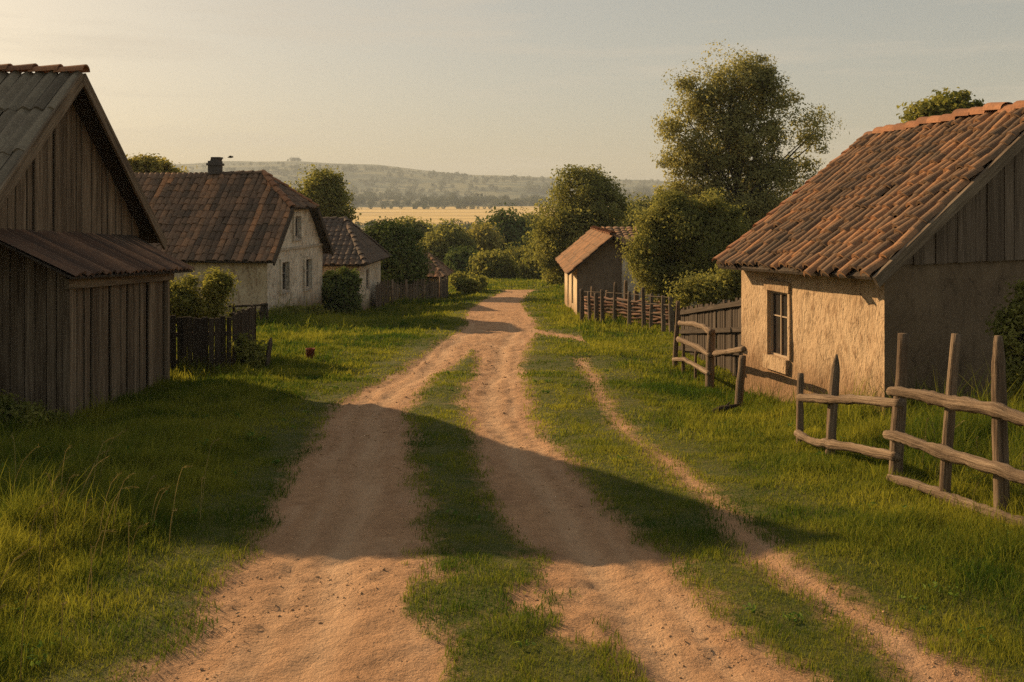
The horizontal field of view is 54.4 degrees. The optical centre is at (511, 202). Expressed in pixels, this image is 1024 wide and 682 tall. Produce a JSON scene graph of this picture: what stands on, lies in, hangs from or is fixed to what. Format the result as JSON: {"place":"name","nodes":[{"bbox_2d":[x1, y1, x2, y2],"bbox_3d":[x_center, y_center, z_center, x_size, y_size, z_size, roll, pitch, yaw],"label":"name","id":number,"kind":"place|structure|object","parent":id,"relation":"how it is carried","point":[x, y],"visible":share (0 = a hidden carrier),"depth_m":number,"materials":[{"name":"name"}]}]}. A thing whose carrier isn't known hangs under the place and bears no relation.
{"place":"outdoors","nodes":[
{"label":"outdoors","id":0,"kind":"place"},
{"bbox_2d":[305,348,314,358],"bbox_3d":[-4.589,3.428,22.644,0.220,0.240,0.232,0,0,0],"label":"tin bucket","id":1,"kind":"object","parent":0,"point":[309,351],"visible":0.87,"depth_m":22.57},
{"bbox_2d":[344,206,608,224],"bbox_3d":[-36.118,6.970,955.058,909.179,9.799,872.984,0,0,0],"label":"wheat field","id":2,"kind":"structure","parent":0,"point":[434,214],"depth_m":936.86,"materials":[{"name":"yellow plant"}]},
{"bbox_2d":[171,161,798,199],"bbox_3d":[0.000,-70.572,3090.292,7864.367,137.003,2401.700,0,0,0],"label":"hills","id":3,"kind":"structure","parent":0,"point":[517,190],"depth_m":2571.51,"materials":[{"name":"green plant"}]},
{"bbox_2d":[175,157,804,231],"bbox_3d":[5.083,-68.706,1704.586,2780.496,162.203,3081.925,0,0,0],"label":"woods","id":4,"kind":"object","parent":3,"relation":"on","point":[454,199],"visible":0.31,"depth_m":2021.67,"materials":[{"name":"green plant"}]},
{"bbox_2d":[0,275,1023,681],"bbox_3d":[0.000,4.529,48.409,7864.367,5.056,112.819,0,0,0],"label":"ground","id":5,"kind":"structure","parent":0,"point":[434,400],"depth_m":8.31,"materials":[{"name":"green plant"}]},
{"bbox_2d":[0,389,70,429],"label":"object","id":6,"kind":"object","parent":5,"relation":"on","point":[24,407],"visible":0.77,"depth_m":13.67,"materials":[{"name":"green plant"}]},
{"bbox_2d":[0,63,193,420],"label":"wooden shed","id":7,"kind":"structure","parent":5,"relation":"on","point":[87,270],"depth_m":16.14,"materials":[{"name":"brown wood"}]},
{"bbox_2d":[126,152,196,172],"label":"tree","id":8,"kind":"object","parent":5,"relation":"on","point":[146,163],"visible":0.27,"depth_m":51.55,"materials":[{"name":"green plant"}]},
{"bbox_2d":[170,266,240,351],"bbox_3d":[-7.538,2.597,23.472,2.147,2.189,1.459,0,0,0],"label":"yard bush","id":9,"kind":"object","parent":5,"relation":"on","point":[187,301],"visible":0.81,"depth_m":23.28,"materials":[{"name":"green plant"}]},
{"bbox_2d":[170,305,255,374],"bbox_3d":[-6.127,3.008,20.953,1.006,1.513,2.437,0,0,40],"label":"plank fence","id":10,"kind":"object","parent":5,"relation":"on","point":[243,321],"visible":0.55,"depth_m":20.49,"materials":[{"name":"brown wood"}]},
{"bbox_2d":[134,157,333,315],"bbox_3d":[-14.336,1.545,39.664,12.882,6.710,7.154,0,0,7],"label":"farmhouse","id":11,"kind":"object","parent":5,"relation":"on","point":[263,235],"visible":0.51,"depth_m":37.65,"materials":[{"name":"tile"}]},
{"bbox_2d":[279,258,290,294],"bbox_3d":[-8.582,2.745,37.478,0.286,1.310,1.015,0,0,0],"label":"window","id":12,"kind":"structure","parent":11,"relation":"in","point":[282,262],"depth_m":37.69,"materials":[{"name":"beige glass"}]},
{"bbox_2d":[292,213,302,240],"bbox_3d":[-8.406,0.935,38.842,0.280,1.090,0.965,0,0,0],"label":"window","id":13,"kind":"structure","parent":11,"relation":"in","point":[295,216],"depth_m":39.03,"materials":[{"name":"beige glass"}]},
{"bbox_2d":[303,255,312,290],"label":"window","id":14,"kind":"structure","parent":11,"relation":"in","point":[305,258],"depth_m":40.28,"materials":[{"name":"beige glass"}]},
{"bbox_2d":[223,307,270,321],"bbox_3d":[-8.770,3.895,33.018,1.594,1.060,1.280,0,0,0],"label":"corner bush","id":15,"kind":"object","parent":5,"relation":"on","point":[236,310],"visible":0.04,"depth_m":32.83,"materials":[{"name":"green plant"}]},
{"bbox_2d":[221,331,275,368],"bbox_3d":[-5.552,3.195,20.931,1.129,1.006,0.977,0,0,0],"label":"weed bush","id":16,"kind":"object","parent":5,"relation":"on","point":[251,352],"visible":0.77,"depth_m":20.77,"materials":[{"name":"green plant"}]},
{"bbox_2d":[228,303,268,319],"bbox_3d":[-8.580,3.771,32.498,1.284,1.019,0.305,0,0,0],"label":"garden rail","id":17,"kind":"object","parent":5,"relation":"on","point":[263,308],"visible":0.53,"depth_m":32.38,"materials":[{"name":"brown wood"}]},
{"bbox_2d":[264,337,272,366],"bbox_3d":[-5.122,3.280,20.901,0.192,0.914,0.112,0,0,0],"label":"leaning post","id":18,"kind":"object","parent":5,"relation":"on","point":[268,351],"visible":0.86,"depth_m":20.86,"materials":[{"name":"brown wood"}]},
{"bbox_2d":[269,301,328,315],"bbox_3d":[-8.078,4.123,37.278,1.346,0.924,4.121,0,0,10],"label":"nettle patch","id":19,"kind":"object","parent":5,"relation":"on","point":[296,309],"visible":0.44,"depth_m":37.08,"materials":[{"name":"green plant"}]},
{"bbox_2d":[284,164,361,224],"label":"farm tree","id":20,"kind":"object","parent":5,"relation":"on","point":[322,188],"visible":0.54,"depth_m":57.26,"materials":[{"name":"green plant"}]},
{"bbox_2d":[321,266,367,314],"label":"ivy bush","id":21,"kind":"object","parent":5,"relation":"on","point":[340,290],"visible":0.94,"depth_m":42.17,"materials":[{"name":"green plant"}]},
{"bbox_2d":[322,216,391,311],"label":"house","id":22,"kind":"structure","parent":5,"relation":"on","point":[357,247],"depth_m":45.74,"materials":[{"name":"grey tile"}]},
{"bbox_2d":[366,269,367,289],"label":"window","id":23,"kind":"structure","parent":22,"relation":"in","point":[366,269],"depth_m":46.50,"materials":[{"name":"grey glass"}]},
{"bbox_2d":[362,216,435,298],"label":"dark tree","id":24,"kind":"object","parent":5,"relation":"on","point":[407,259],"visible":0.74,"depth_m":52.29,"materials":[{"name":"green plant"}]},
{"bbox_2d":[375,276,448,307],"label":"paling fence","id":25,"kind":"object","parent":5,"relation":"on","point":[387,291],"visible":0.69,"depth_m":51.08,"materials":[{"name":"brown wood"}]},
{"bbox_2d":[385,252,453,294],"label":"outbuilding","id":26,"kind":"structure","parent":5,"relation":"on","point":[442,270],"depth_m":57.51,"materials":[{"name":"beige paint"}]},
{"bbox_2d":[416,218,478,261],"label":"valley tree","id":27,"kind":"object","parent":5,"relation":"on","point":[443,238],"visible":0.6,"depth_m":94.65,"materials":[{"name":"green plant"}]},
{"bbox_2d":[448,271,470,286],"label":"meadow shrub","id":28,"kind":"object","parent":5,"relation":"on","point":[458,274],"visible":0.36,"depth_m":65.68,"materials":[{"name":"green plant"}]},
{"bbox_2d":[443,245,477,274],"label":"valley tree","id":29,"kind":"object","parent":5,"relation":"on","point":[455,261],"visible":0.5,"depth_m":88.86,"materials":[{"name":"green plant"}]},
{"bbox_2d":[451,276,483,293],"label":"meadow shrub","id":30,"kind":"object","parent":5,"relation":"on","point":[465,285],"visible":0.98,"depth_m":56.65,"materials":[{"name":"green plant"}]},
{"bbox_2d":[469,274,488,289],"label":"meadow shrub","id":31,"kind":"object","parent":5,"relation":"on","point":[483,279],"visible":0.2,"depth_m":59.77,"materials":[{"name":"green plant"}]},
{"bbox_2d":[464,222,505,251],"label":"valley tree","id":32,"kind":"object","parent":5,"relation":"on","point":[486,236],"visible":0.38,"depth_m":102.72,"materials":[{"name":"green plant"}]},
{"bbox_2d":[466,249,522,278],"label":"valley tree","id":33,"kind":"object","parent":5,"relation":"on","point":[497,263],"visible":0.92,"depth_m":84.83,"materials":[{"name":"green plant"}]},
{"bbox_2d":[0,335,1012,665],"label":"verge weeds","id":34,"kind":"object","parent":5,"relation":"on","point":[790,615],"visible":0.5,"depth_m":7.14,"materials":[{"name":"green plant"}]},
{"bbox_2d":[0,417,1023,681],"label":"dry stalks","id":35,"kind":"object","parent":5,"relation":"on","point":[176,509],"visible":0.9,"depth_m":8.11,"materials":[{"name":"plant"}]},
{"bbox_2d":[497,242,527,275],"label":"valley tree","id":36,"kind":"object","parent":5,"relation":"on","point":[515,252],"visible":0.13,"depth_m":90.72,"materials":[{"name":"green plant"}]},
{"bbox_2d":[514,229,544,278],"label":"valley tree","id":37,"kind":"object","parent":5,"relation":"on","point":[528,268],"visible":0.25,"depth_m":83.09,"materials":[{"name":"green plant"}]},
{"bbox_2d":[540,270,564,284],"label":"meadow shrub","id":38,"kind":"object","parent":5,"relation":"on","point":[553,281],"visible":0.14,"depth_m":67.66,"materials":[{"name":"green plant"}]},
{"bbox_2d":[525,164,639,283],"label":"round tree","id":39,"kind":"object","parent":5,"relation":"on","point":[580,212],"visible":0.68,"depth_m":61.01,"materials":[{"name":"green plant"}]},
{"bbox_2d":[580,280,674,332],"bbox_3d":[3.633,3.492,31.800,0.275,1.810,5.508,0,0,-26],"label":"stake fence","id":40,"kind":"object","parent":5,"relation":"on","point":[670,314],"visible":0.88,"depth_m":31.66,"materials":[{"name":"brown wood"}]},
{"bbox_2d":[614,200,649,226],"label":"valley tree","id":41,"kind":"object","parent":5,"relation":"on","point":[631,221],"visible":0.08,"depth_m":73.79,"materials":[{"name":"green plant"}]},
{"bbox_2d":[555,225,732,316],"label":"stone house","id":42,"kind":"structure","parent":5,"relation":"on","point":[588,259],"depth_m":36.51,"materials":[{"name":"beige paint"}]},
{"bbox_2d":[615,183,750,324],"bbox_3d":[5.546,1.734,31.878,4.419,4.776,3.048,0,0,0],"label":"bush","id":43,"kind":"object","parent":5,"relation":"on","point":[676,233],"visible":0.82,"depth_m":31.39,"materials":[{"name":"green plant"}]},
{"bbox_2d":[663,263,740,307],"bbox_3d":[5.478,2.652,27.015,2.790,2.340,1.798,0,0,0],"label":"hedge bush","id":44,"kind":"object","parent":5,"relation":"on","point":[723,284],"visible":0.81,"depth_m":26.63,"materials":[{"name":"green plant"}]},
{"bbox_2d":[678,297,740,376],"bbox_3d":[4.387,2.771,21.604,0.114,1.873,4.850,0,0,-8],"label":"board fence","id":45,"kind":"object","parent":5,"relation":"on","point":[722,319],"visible":0.49,"depth_m":21.26,"materials":[{"name":"brown wood"}]},
{"bbox_2d":[672,301,746,407],"bbox_3d":[3.656,2.950,18.746,0.325,1.726,5.032,0,0,-3],"label":"rail fence","id":46,"kind":"object","parent":5,"relation":"on","point":[710,352],"visible":0.95,"depth_m":18.55,"materials":[{"name":"brown wood"}]},
{"bbox_2d":[712,402,739,413],"bbox_3d":[3.339,3.212,15.532,0.440,0.196,0.170,0,0,0],"label":"fallen branch","id":47,"kind":"object","parent":5,"relation":"on","point":[719,409],"visible":0.87,"depth_m":15.48,"materials":[{"name":"brown wood"}]},
{"bbox_2d":[650,39,849,231],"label":"tall tree","id":48,"kind":"object","parent":5,"relation":"on","point":[713,101],"visible":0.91,"depth_m":41.54,"materials":[{"name":"green plant"}]},
{"bbox_2d":[539,330,993,681],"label":"footpath","id":49,"kind":"structure","parent":5,"relation":"on","point":[918,666],"depth_m":7.29,"materials":[{"name":"brown soil"}]},
{"bbox_2d":[712,100,1023,415],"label":"cottage","id":50,"kind":"structure","parent":5,"relation":"on","point":[859,254],"depth_m":15.21,"materials":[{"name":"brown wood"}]},
{"bbox_2d":[762,279,791,373],"bbox_3d":[4.495,2.072,16.831,0.313,1.525,0.867,0,0,0],"label":"window","id":51,"kind":"structure","parent":50,"relation":"in","point":[781,319],"depth_m":16.88,"materials":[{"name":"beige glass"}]},
{"bbox_2d":[794,333,1023,527],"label":"log fence","id":52,"kind":"object","parent":5,"relation":"on","point":[999,411],"visible":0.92,"depth_m":9.28,"materials":[{"name":"brown wood"}]},
{"bbox_2d":[896,87,984,122],"bbox_3d":[14.872,0.184,33.970,3.176,8.392,2.898,0,0,0],"label":"crest tree","id":53,"kind":"object","parent":5,"relation":"on","point":[940,104],"visible":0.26,"depth_m":33.64,"materials":[{"name":"green plant"}]},
{"bbox_2d":[982,276,1023,409],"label":"bush","id":54,"kind":"object","parent":5,"relation":"on","point":[1012,328],"visible":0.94,"depth_m":13.11,"materials":[{"name":"green plant"}]},
{"bbox_2d":[0,0,1023,184],"label":"sky","id":55,"kind":"structure","parent":0,"point":[526,88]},
{"bbox_2d":[111,289,1004,681],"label":"dirt road","id":56,"kind":"structure","parent":0,"point":[320,535],"depth_m":7.92,"materials":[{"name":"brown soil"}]},
{"bbox_2d":[349,196,778,240],"bbox_3d":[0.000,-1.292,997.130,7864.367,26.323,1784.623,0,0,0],"label":"valley","id":57,"kind":"structure","parent":0,"point":[391,200],"depth_m":1376.87,"materials":[{"name":"green plant"}]},
{"bbox_2d":[393,215,439,244],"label":"valley tree","id":58,"kind":"object","parent":57,"relation":"on","point":[423,225],"visible":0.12,"depth_m":128.84,"materials":[{"name":"green plant"}]},
{"bbox_2d":[469,202,532,251],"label":"valley tree","id":59,"kind":"object","parent":57,"relation":"on","point":[513,230],"visible":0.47,"depth_m":116.81,"materials":[{"name":"green plant"}]},
{"bbox_2d":[521,208,552,229],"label":"valley tree","id":60,"kind":"object","parent":57,"relation":"on","point":[531,218],"visible":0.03,"depth_m":149.04,"materials":[{"name":"green plant"}]},
{"bbox_2d":[625,192,657,211],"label":"valley tree","id":61,"kind":"object","parent":57,"relation":"on","point":[643,203],"visible":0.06,"depth_m":118.92,"materials":[{"name":"green plant"}]}
]}

